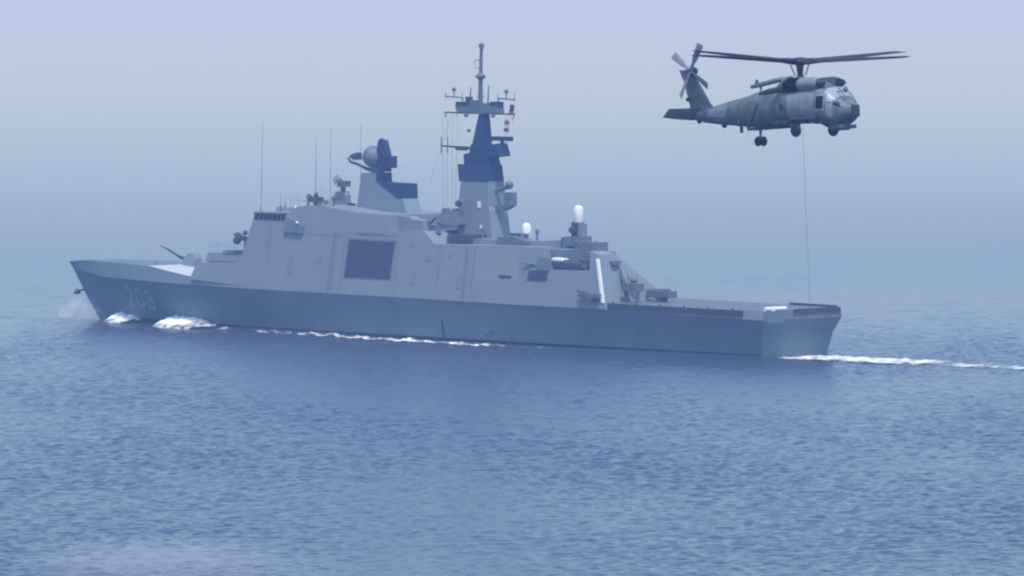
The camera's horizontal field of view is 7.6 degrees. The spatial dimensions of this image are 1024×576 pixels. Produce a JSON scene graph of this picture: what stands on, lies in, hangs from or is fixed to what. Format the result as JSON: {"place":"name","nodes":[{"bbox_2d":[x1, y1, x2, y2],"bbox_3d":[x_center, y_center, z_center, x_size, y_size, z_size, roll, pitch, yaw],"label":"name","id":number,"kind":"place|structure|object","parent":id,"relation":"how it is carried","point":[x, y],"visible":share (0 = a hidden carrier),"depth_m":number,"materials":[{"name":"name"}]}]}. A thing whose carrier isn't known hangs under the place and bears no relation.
{"place":"outdoors","nodes":[
{"label":"outdoors","id":0,"kind":"place"},
{"bbox_2d":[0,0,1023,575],"bbox_3d":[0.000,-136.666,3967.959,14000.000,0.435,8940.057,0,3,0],"label":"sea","id":1,"kind":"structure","parent":0,"point":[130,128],"depth_m":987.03,"materials":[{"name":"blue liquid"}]},
{"bbox_2d":[108,312,140,322],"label":"bow wave","id":2,"kind":"object","parent":1,"relation":"on","point":[120,316],"visible":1,"depth_m":934.73,"materials":[{"name":"white liquid"}]},
{"bbox_2d":[155,315,215,328],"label":"bow wave","id":3,"kind":"object","parent":1,"relation":"on","point":[175,320],"visible":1,"depth_m":922.34,"materials":[{"name":"white liquid"}]},
{"bbox_2d":[259,331,487,345],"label":"side foam","id":4,"kind":"object","parent":1,"relation":"on","point":[403,339],"visible":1,"depth_m":889.95,"materials":[{"name":"white"}]},
{"bbox_2d":[69,43,841,360],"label":"warship","id":5,"kind":"object","parent":1,"relation":"on","point":[385,257],"visible":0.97,"depth_m":890.69,"materials":[{"name":"grey metal"}]},
{"bbox_2d":[504,120,508,131],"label":"signal flag","id":6,"kind":"object","parent":5,"relation":"attached to","point":[506,123],"visible":1,"depth_m":887.82,"materials":[{"name":"fabric"}]},
{"bbox_2d":[509,105,513,114],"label":"signal flag","id":7,"kind":"object","parent":5,"relation":"attached to","point":[511,110],"visible":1,"depth_m":887.00,"materials":[{"name":"fabric"}]},
{"bbox_2d":[552,257,589,269],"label":"ships boat","id":8,"kind":"object","parent":5,"relation":"on","point":[557,262],"visible":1,"depth_m":872.88,"materials":[{"name":"white paint"}]},
{"bbox_2d":[785,355,1023,368],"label":"wake foam","id":9,"kind":"object","parent":1,"relation":"on","point":[882,360],"visible":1,"depth_m":849.44,"materials":[{"name":"white"}]},
{"bbox_2d":[663,43,909,145],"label":"helicopter","id":10,"kind":"object","parent":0,"point":[795,103],"visible":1,"depth_m":419.77,"materials":[{"name":"grey metal"}]},
{"bbox_2d":[803,142,810,311],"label":"hoist cable","id":11,"kind":"object","parent":10,"relation":"hanging from","point":[806,224],"visible":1,"depth_m":420.10,"materials":[{"name":"metal"}]}
]}

